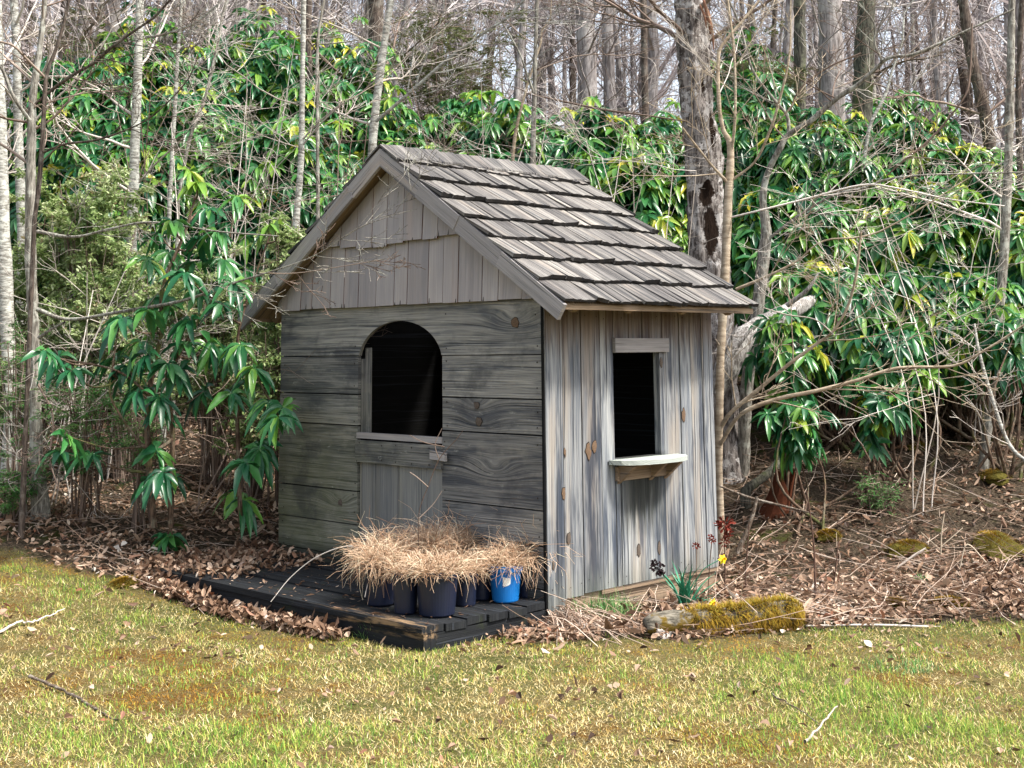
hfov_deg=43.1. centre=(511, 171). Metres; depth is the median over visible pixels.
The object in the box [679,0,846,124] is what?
woodland tree
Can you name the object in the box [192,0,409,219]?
bare sapling
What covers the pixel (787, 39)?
woodland tree
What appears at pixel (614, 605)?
grass tuft
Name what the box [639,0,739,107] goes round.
woodland tree
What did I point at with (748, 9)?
woodland tree
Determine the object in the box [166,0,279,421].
bare sapling
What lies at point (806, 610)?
fallen twigs
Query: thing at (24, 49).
woodland tree
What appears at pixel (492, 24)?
woodland tree
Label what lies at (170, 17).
woodland tree
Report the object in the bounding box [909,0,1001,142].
woodland tree
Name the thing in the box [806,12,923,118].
woodland tree
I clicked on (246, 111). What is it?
bare shrub
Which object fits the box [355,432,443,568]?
door
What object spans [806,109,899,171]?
rhododendron
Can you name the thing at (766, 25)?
woodland tree
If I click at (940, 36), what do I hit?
woodland tree
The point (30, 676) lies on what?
stick
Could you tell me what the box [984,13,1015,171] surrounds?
woodland tree
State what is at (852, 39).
woodland tree
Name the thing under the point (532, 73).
woodland tree
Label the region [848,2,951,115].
woodland tree
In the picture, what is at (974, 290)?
rhododendron
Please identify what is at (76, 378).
bare shrub
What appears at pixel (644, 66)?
dark tree
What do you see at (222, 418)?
bare shrub
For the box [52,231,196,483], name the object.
mountain laurel
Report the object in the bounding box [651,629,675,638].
rock
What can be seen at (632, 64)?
woodland tree
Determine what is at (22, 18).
woodland tree
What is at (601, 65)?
woodland tree
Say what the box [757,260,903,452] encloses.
rhododendron
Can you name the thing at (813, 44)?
woodland tree
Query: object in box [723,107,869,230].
rhododendron
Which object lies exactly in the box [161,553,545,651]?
wooden deck
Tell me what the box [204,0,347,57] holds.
woodland tree
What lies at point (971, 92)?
woodland tree
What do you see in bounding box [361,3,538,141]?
hemlock tree
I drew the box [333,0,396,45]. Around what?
woodland tree
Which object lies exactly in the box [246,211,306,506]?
mountain laurel
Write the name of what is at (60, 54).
woodland tree
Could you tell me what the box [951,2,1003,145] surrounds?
woodland tree
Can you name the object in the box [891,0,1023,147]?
woodland tree
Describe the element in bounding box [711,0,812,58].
woodland tree
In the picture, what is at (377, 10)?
broad tree
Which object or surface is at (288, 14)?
woodland tree
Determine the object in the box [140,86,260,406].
rhododendron
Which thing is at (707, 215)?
hollow tree
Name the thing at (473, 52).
woodland tree
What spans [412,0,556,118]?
woodland tree
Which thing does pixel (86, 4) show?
woodland tree
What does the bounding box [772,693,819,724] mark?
stick
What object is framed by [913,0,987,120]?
woodland tree
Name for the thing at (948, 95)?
woodland tree
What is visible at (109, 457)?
bare shrub
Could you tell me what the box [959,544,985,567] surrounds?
dead stalk
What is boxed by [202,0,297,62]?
woodland tree
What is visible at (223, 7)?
woodland tree
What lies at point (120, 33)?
rhododendron
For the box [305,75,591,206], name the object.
bare shrub
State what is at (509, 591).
plant pot
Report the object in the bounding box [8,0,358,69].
woodland tree
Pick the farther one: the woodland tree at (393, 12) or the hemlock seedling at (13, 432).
the woodland tree at (393, 12)
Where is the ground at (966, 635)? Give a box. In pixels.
[0,139,1023,767]
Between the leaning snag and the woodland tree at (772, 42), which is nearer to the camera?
the leaning snag
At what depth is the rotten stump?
10.75 m
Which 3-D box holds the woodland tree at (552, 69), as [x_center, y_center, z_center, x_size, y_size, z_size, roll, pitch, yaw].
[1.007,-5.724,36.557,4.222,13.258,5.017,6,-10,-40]
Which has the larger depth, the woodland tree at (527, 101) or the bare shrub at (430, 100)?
the woodland tree at (527, 101)
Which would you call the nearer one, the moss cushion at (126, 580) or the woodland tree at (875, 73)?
the moss cushion at (126, 580)
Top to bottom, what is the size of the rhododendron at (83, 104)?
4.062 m
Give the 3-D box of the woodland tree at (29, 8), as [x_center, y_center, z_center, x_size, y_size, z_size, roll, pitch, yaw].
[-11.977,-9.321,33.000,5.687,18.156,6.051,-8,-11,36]
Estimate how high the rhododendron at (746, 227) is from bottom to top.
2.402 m
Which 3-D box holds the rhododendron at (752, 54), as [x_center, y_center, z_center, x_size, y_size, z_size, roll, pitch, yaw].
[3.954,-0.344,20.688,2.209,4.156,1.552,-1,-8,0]
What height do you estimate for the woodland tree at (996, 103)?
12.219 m
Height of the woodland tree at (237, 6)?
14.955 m
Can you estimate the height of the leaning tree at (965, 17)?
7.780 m
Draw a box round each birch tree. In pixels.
[0,0,90,485]
[5,0,165,426]
[5,0,278,440]
[195,0,490,229]
[248,0,616,155]
[837,0,1023,469]
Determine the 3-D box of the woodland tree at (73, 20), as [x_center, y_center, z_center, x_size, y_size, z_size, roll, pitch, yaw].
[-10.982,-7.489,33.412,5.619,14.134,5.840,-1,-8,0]
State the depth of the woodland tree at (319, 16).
47.41 m
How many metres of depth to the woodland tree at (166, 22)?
26.80 m
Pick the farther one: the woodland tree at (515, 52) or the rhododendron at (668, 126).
the woodland tree at (515, 52)
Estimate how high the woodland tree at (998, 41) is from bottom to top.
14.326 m
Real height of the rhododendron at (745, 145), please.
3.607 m
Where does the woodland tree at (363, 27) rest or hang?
on the ground at (966, 635)
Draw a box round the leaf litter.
[0,342,1023,657]
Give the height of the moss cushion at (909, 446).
0.119 m
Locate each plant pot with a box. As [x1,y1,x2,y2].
[318,509,434,606]
[343,515,426,568]
[370,542,428,614]
[389,522,483,617]
[449,543,491,606]
[454,525,515,599]
[464,527,547,602]
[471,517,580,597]
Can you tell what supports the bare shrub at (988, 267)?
on the ground at (966, 635)
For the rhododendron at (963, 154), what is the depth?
14.92 m
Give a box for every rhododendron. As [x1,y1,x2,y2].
[7,56,149,398]
[20,165,302,554]
[36,120,199,425]
[39,1,198,112]
[81,21,236,341]
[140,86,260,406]
[175,5,299,101]
[185,30,357,355]
[190,116,351,393]
[255,115,362,259]
[273,38,436,160]
[275,14,389,93]
[350,94,437,160]
[394,92,493,152]
[437,90,573,164]
[524,106,595,163]
[550,95,676,177]
[569,137,639,209]
[597,147,731,283]
[619,98,684,179]
[710,24,815,129]
[713,68,817,223]
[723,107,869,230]
[730,186,867,417]
[741,307,870,516]
[749,398,842,535]
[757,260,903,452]
[778,151,932,275]
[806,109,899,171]
[839,372,914,506]
[840,327,946,488]
[841,90,965,156]
[854,269,968,450]
[861,119,950,188]
[868,173,1009,420]
[923,143,1023,204]
[923,272,1023,443]
[941,287,1023,481]
[954,183,1023,425]
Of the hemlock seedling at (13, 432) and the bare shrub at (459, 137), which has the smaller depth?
the hemlock seedling at (13, 432)
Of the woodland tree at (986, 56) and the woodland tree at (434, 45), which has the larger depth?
the woodland tree at (986, 56)
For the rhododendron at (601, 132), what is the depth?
14.96 m
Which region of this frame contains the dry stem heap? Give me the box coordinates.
[533,594,653,646]
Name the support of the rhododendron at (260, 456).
on the ground at (966, 635)
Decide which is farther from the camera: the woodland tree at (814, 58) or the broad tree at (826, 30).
the woodland tree at (814, 58)
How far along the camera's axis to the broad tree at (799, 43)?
19.34 m
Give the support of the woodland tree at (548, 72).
on the ground at (966, 635)
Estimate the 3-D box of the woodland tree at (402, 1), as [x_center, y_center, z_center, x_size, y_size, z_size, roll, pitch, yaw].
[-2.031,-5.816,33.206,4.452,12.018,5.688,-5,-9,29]
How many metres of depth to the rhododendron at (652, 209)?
13.44 m
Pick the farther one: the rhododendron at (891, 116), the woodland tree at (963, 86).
the woodland tree at (963, 86)
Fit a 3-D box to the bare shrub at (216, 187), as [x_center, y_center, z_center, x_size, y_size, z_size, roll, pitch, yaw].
[-2.660,0.773,12.201,2.793,4.122,2.601,-1,-8,0]
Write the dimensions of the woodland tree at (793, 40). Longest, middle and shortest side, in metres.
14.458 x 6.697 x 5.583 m
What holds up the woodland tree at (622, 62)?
on the ground at (966, 635)
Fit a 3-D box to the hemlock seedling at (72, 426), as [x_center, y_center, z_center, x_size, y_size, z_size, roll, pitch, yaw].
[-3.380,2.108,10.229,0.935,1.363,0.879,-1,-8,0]
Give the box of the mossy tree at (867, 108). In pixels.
[852,0,996,134]
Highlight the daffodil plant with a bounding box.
[660,555,726,605]
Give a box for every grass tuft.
[350,624,370,639]
[570,582,648,624]
[862,652,940,674]
[915,571,928,583]
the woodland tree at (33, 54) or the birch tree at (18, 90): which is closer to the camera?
the birch tree at (18, 90)
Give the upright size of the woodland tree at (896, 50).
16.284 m
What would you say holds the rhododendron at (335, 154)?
on the ground at (966, 635)
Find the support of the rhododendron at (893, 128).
on the ground at (966, 635)
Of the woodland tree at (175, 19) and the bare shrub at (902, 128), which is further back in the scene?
the woodland tree at (175, 19)
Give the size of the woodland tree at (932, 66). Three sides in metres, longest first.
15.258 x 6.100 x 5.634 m
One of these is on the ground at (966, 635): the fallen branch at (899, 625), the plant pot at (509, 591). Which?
the fallen branch at (899, 625)
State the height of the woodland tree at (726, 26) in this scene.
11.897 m
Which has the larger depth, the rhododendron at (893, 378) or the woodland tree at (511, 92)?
the woodland tree at (511, 92)
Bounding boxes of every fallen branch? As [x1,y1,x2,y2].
[735,496,757,553]
[805,624,936,626]
[897,547,925,567]
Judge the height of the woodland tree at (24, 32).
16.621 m
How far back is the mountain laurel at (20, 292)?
12.25 m
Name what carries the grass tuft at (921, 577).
on the ground at (966, 635)
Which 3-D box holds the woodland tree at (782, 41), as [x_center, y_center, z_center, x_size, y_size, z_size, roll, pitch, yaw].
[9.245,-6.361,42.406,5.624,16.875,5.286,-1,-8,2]
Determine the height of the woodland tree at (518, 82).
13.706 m
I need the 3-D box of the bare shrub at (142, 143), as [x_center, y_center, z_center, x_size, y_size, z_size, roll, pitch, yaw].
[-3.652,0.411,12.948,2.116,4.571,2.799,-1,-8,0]
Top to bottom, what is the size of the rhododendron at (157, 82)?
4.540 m
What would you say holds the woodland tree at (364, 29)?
on the ground at (966, 635)
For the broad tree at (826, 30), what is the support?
on the ground at (966, 635)
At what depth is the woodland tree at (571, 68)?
35.78 m
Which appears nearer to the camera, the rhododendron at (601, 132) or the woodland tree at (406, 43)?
the rhododendron at (601, 132)
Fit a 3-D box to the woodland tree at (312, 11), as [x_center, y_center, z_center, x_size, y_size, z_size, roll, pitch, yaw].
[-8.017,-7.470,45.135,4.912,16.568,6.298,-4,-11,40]
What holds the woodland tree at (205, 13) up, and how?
on the ground at (966, 635)
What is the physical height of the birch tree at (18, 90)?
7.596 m
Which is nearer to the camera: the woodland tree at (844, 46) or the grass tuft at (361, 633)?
the grass tuft at (361, 633)
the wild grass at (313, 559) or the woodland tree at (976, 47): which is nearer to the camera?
the wild grass at (313, 559)
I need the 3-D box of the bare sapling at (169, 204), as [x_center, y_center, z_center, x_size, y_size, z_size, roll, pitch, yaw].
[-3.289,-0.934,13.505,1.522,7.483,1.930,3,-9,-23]
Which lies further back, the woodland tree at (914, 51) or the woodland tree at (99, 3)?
the woodland tree at (914, 51)
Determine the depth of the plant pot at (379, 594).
7.77 m
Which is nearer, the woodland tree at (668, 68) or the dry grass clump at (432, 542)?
the dry grass clump at (432, 542)
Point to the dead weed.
(430, 480)
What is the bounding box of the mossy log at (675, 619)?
[643,592,808,635]
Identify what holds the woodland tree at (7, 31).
on the ground at (966, 635)
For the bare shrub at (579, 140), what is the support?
on the ground at (966, 635)
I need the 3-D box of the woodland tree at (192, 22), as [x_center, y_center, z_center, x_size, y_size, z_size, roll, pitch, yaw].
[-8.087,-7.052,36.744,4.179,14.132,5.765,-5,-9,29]
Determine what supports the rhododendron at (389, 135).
on the ground at (966, 635)
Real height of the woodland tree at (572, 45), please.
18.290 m
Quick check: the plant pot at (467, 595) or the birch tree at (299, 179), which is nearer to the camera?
the plant pot at (467, 595)
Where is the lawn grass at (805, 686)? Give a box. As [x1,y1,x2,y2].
[0,549,1023,767]
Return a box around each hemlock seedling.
[0,318,79,501]
[0,440,63,521]
[29,353,144,521]
[111,401,178,533]
[853,471,914,517]
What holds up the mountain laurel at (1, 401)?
on the ground at (966, 635)
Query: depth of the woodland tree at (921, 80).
42.64 m
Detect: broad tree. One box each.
[237,0,469,100]
[486,0,665,125]
[575,0,638,129]
[793,0,855,128]
[806,0,1007,133]
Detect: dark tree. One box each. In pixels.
[504,0,673,126]
[668,0,1023,479]
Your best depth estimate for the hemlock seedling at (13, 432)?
10.78 m
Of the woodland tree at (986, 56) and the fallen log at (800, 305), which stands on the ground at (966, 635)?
the woodland tree at (986, 56)
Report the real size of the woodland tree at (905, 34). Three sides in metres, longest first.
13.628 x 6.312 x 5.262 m
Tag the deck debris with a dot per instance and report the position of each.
(373, 613)
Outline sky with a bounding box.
[4,0,1023,148]
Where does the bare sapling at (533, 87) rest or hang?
on the ground at (966, 635)
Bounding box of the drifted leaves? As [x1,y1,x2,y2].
[116,534,351,641]
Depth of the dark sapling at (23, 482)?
10.00 m
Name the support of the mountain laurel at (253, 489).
on the ground at (966, 635)
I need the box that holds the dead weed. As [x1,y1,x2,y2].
[410,429,462,548]
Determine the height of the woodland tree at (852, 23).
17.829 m
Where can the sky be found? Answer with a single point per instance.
(513, 68)
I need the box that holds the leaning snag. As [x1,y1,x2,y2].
[740,303,867,508]
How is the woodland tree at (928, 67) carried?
on the ground at (966, 635)
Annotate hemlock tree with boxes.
[4,0,114,143]
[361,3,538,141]
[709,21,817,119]
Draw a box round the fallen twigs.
[0,376,1023,648]
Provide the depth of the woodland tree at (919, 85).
27.59 m
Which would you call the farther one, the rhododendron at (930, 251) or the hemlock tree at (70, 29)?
the hemlock tree at (70, 29)
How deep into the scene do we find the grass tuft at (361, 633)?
7.50 m
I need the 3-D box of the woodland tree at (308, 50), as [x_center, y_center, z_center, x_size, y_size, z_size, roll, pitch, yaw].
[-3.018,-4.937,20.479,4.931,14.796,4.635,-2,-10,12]
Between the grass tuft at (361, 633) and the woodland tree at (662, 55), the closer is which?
the grass tuft at (361, 633)
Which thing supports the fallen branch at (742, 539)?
on the ground at (966, 635)
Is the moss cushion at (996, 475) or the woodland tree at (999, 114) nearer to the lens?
the moss cushion at (996, 475)
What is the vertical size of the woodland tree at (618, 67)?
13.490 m
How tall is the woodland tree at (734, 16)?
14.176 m
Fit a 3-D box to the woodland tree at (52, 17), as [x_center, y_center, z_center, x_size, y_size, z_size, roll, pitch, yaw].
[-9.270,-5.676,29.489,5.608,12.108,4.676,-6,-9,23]
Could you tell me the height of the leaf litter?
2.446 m
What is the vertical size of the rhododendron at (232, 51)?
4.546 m
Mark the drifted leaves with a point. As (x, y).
(245, 556)
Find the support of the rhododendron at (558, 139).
on the ground at (966, 635)
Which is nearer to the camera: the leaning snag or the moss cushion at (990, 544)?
the moss cushion at (990, 544)
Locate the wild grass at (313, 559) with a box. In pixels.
[271,546,367,600]
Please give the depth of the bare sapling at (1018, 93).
14.22 m
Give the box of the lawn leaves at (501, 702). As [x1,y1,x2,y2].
[0,605,1019,767]
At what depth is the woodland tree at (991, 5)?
34.71 m
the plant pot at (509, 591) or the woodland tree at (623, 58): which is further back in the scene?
the woodland tree at (623, 58)
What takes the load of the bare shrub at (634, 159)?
on the ground at (966, 635)
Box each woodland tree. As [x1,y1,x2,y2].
[2,0,19,134]
[2,0,59,104]
[2,0,128,113]
[2,0,144,140]
[2,1,74,103]
[3,0,53,135]
[3,0,95,99]
[4,0,228,165]
[4,0,273,148]
[4,7,60,179]
[5,0,94,66]
[5,0,199,99]
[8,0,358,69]
[18,0,120,61]
[18,0,149,95]
[33,0,93,43]
[89,0,243,61]
[92,0,253,62]
[92,1,206,61]
[96,0,242,47]
[123,0,248,61]
[134,0,253,65]
[149,0,284,25]
[149,0,287,97]
[157,0,219,59]
[161,0,355,61]
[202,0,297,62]
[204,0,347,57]
[208,0,477,86]
[215,0,318,58]
[222,0,335,58]
[228,1,320,38]
[243,0,313,36]
[244,0,334,37]
[249,0,336,57]
[256,0,361,57]
[268,0,402,96]
[275,0,355,41]
[284,0,398,65]
[294,0,394,64]
[295,0,427,111]
[312,0,392,74]
[312,0,493,113]
[315,0,411,58]
[319,0,428,115]
[327,0,444,109]
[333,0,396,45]
[338,0,500,112]
[340,0,433,114]
[344,0,502,111]
[350,0,434,76]
[356,0,434,111]
[356,0,577,120]
[384,1,482,88]
[388,0,574,117]
[389,0,487,115]
[394,0,480,114]
[394,0,599,119]
[401,0,566,119]
[406,1,509,67]
[410,0,618,106]
[411,0,602,126]
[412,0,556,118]
[467,0,576,101]
[475,0,672,123]
[475,1,600,136]
[477,0,620,120]
[477,0,633,126]
[478,0,569,119]
[478,1,598,122]
[481,1,626,127]
[484,1,564,119]
[484,23,558,101]
[494,0,616,137]
[501,0,575,119]
[517,1,619,122]
[526,0,626,125]
[529,7,630,126]
[530,0,730,136]
[531,6,638,128]
[541,0,711,132]
[542,0,716,128]
[555,0,673,119]
[556,0,667,110]
[562,0,680,124]
[595,2,673,115]
[596,0,678,112]
[617,0,678,146]
[627,3,725,115]
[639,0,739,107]
[657,1,879,73]
[660,0,793,117]
[660,1,781,114]
[662,0,817,86]
[666,0,815,93]
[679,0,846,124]
[709,0,818,75]
[711,0,774,59]
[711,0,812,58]
[711,0,994,140]
[719,0,882,108]
[722,0,846,100]
[732,1,813,67]
[738,0,889,94]
[745,1,856,106]
[758,2,885,114]
[760,0,847,125]
[762,1,856,125]
[768,3,888,117]
[773,0,856,109]
[793,0,954,128]
[793,0,979,137]
[806,2,945,119]
[806,8,951,110]
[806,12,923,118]
[807,1,928,119]
[842,0,999,121]
[842,0,1023,147]
[842,3,925,108]
[843,0,957,130]
[843,0,999,138]
[843,2,956,100]
[844,0,1023,149]
[845,0,958,114]
[845,0,1003,133]
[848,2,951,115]
[875,0,1022,145]
[877,1,1014,132]
[880,0,1014,147]
[883,0,1000,145]
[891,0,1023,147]
[899,0,1022,155]
[902,0,1023,170]
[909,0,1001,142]
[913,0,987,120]
[929,0,1022,130]
[943,2,1002,132]
[948,6,1006,116]
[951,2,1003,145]
[972,0,1022,110]
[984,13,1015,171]
[986,0,1023,119]
[989,76,1015,145]
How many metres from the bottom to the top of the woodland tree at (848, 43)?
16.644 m
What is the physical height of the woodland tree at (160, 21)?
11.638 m
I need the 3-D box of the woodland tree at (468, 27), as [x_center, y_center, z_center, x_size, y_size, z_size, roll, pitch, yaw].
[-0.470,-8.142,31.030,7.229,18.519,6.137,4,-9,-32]
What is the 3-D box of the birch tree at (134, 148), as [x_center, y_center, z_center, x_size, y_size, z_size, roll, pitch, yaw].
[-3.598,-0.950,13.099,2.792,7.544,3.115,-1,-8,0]
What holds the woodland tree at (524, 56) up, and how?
on the ground at (966, 635)
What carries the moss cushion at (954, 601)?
on the ground at (966, 635)
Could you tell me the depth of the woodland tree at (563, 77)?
46.31 m
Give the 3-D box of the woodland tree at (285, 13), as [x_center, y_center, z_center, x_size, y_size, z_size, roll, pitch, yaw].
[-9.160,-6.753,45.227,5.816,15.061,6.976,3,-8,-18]
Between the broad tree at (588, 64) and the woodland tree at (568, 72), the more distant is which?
the woodland tree at (568, 72)
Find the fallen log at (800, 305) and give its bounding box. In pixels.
[713,273,818,394]
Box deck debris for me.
[178,556,536,623]
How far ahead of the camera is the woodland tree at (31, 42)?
48.23 m
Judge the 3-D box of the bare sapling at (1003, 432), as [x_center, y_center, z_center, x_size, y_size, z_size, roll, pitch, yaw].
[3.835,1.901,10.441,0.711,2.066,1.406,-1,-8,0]
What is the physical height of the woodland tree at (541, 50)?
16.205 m
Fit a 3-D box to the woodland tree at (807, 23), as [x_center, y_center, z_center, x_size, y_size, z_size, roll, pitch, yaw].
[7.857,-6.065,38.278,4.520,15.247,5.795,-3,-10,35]
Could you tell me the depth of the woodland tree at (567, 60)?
35.92 m
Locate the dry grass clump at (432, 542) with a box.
[369,501,480,561]
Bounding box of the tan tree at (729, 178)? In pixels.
[612,0,1023,554]
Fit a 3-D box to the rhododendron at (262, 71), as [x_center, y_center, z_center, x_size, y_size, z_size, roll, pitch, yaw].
[-3.229,0.367,16.379,2.687,4.519,1.858,-1,-8,0]
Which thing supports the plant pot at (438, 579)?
on the wooden deck
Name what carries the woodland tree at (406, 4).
on the ground at (966, 635)
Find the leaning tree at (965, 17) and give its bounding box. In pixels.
[823,0,1023,167]
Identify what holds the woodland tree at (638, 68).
on the ground at (966, 635)
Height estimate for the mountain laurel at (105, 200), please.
2.936 m
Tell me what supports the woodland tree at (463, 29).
on the ground at (966, 635)
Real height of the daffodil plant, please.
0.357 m
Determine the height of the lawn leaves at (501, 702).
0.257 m
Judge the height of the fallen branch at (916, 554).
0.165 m
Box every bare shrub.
[0,213,235,504]
[0,307,143,519]
[1,267,231,481]
[12,0,249,435]
[28,322,391,517]
[67,50,360,475]
[135,0,428,381]
[218,35,491,349]
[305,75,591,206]
[399,68,653,193]
[469,59,764,252]
[527,56,843,369]
[715,30,1023,204]
[733,141,1023,514]
[804,42,1023,444]
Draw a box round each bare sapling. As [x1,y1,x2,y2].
[124,0,280,441]
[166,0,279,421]
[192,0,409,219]
[435,0,591,160]
[454,0,700,183]
[831,0,964,200]
[929,283,1023,461]
[1015,0,1023,189]
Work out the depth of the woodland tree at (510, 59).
53.43 m
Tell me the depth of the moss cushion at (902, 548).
9.87 m
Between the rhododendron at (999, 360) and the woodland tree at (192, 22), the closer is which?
the rhododendron at (999, 360)
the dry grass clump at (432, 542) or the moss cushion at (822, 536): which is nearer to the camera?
the dry grass clump at (432, 542)
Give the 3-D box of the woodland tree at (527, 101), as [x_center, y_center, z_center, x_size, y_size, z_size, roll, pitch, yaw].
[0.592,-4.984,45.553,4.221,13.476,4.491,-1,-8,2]
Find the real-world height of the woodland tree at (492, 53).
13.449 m
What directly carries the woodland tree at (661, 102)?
on the ground at (966, 635)
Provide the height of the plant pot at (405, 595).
0.415 m
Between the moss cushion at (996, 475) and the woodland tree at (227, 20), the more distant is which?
the woodland tree at (227, 20)
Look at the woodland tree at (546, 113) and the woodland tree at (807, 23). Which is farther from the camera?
the woodland tree at (807, 23)
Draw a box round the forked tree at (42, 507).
[0,0,459,520]
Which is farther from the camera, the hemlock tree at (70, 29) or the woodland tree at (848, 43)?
the woodland tree at (848, 43)
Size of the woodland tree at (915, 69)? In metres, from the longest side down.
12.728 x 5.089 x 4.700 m
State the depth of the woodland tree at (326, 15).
32.38 m
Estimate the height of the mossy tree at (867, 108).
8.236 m
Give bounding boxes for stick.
[0,608,64,632]
[28,674,117,720]
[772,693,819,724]
[804,706,837,742]
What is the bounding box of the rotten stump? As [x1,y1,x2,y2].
[758,468,794,520]
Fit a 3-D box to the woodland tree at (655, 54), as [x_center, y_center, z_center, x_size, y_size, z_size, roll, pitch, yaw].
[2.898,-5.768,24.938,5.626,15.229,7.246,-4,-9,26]
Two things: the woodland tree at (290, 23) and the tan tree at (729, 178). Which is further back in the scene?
the woodland tree at (290, 23)
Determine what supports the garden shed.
on the ground at (966, 635)
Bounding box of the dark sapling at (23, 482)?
[0,0,257,538]
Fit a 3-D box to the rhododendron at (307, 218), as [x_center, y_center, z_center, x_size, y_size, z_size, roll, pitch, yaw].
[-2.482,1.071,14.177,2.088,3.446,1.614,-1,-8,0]
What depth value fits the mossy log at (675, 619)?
7.60 m
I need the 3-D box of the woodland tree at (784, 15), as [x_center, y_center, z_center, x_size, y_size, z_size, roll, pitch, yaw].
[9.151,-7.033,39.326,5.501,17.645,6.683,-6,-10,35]
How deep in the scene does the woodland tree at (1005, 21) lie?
28.11 m
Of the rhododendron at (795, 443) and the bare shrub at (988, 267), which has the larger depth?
the bare shrub at (988, 267)
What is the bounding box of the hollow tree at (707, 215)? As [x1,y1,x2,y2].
[557,0,812,484]
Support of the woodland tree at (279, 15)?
on the ground at (966, 635)
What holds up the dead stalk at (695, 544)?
on the ground at (966, 635)
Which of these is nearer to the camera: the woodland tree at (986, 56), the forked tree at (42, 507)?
the forked tree at (42, 507)
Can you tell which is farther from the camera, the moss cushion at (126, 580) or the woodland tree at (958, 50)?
the woodland tree at (958, 50)
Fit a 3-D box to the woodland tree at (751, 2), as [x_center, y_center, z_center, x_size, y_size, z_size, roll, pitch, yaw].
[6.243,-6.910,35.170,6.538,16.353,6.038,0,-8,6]
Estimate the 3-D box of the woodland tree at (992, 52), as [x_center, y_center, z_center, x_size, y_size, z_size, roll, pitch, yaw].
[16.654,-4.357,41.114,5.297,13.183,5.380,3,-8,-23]
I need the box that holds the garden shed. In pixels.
[237,144,758,621]
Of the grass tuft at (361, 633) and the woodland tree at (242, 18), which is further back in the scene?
the woodland tree at (242, 18)
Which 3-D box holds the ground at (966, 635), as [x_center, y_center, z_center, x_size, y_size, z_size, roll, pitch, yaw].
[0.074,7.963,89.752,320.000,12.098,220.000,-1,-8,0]
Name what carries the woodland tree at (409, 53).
on the ground at (966, 635)
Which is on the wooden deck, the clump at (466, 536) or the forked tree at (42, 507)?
the clump at (466, 536)
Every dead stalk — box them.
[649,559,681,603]
[692,542,700,599]
[708,534,715,601]
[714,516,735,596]
[744,524,748,591]
[796,467,816,597]
[833,537,838,583]
[921,514,962,557]
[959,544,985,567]
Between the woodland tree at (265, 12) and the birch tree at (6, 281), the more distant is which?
the woodland tree at (265, 12)
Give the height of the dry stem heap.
0.278 m
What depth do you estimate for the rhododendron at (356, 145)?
16.45 m
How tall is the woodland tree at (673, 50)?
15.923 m
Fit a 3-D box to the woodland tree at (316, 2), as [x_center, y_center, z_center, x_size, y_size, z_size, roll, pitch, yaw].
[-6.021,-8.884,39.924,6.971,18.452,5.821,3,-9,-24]
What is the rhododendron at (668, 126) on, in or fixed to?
on the ground at (966, 635)
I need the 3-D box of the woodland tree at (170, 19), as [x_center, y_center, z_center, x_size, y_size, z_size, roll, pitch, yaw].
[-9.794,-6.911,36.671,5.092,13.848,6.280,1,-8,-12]
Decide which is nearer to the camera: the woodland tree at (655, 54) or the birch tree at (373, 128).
the birch tree at (373, 128)
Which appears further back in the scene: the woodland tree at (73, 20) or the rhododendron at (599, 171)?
the woodland tree at (73, 20)
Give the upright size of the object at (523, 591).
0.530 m
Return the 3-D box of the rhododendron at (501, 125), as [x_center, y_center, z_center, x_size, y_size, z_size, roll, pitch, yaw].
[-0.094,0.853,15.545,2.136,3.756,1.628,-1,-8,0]
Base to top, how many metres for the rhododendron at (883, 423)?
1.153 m
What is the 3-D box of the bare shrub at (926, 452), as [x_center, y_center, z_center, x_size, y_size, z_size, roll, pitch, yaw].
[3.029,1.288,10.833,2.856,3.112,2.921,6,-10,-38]
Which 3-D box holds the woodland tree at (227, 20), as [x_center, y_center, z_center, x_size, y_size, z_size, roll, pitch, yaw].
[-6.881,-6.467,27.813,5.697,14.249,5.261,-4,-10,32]
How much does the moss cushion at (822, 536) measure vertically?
0.138 m
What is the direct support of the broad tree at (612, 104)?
on the ground at (966, 635)
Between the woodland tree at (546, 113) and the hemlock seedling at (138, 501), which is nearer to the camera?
the hemlock seedling at (138, 501)
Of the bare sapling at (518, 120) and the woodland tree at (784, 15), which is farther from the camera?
the woodland tree at (784, 15)
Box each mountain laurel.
[0,189,123,453]
[0,327,62,467]
[9,156,160,471]
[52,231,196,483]
[158,242,277,487]
[210,324,282,509]
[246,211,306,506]
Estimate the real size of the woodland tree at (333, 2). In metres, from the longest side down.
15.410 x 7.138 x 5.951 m
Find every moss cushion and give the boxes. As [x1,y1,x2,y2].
[106,574,139,588]
[814,528,841,542]
[883,538,929,557]
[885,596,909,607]
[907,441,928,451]
[929,595,972,608]
[971,529,1023,562]
[979,468,1011,484]
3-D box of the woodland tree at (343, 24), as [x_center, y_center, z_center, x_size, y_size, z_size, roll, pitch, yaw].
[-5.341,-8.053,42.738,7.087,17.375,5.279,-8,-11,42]
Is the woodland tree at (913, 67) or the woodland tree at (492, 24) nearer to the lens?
the woodland tree at (492, 24)
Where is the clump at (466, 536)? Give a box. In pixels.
[403,507,488,561]
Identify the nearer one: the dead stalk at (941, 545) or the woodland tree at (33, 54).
the dead stalk at (941, 545)
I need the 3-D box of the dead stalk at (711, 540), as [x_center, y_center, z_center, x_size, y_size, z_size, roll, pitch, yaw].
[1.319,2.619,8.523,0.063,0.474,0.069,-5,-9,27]
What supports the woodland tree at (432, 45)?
on the ground at (966, 635)

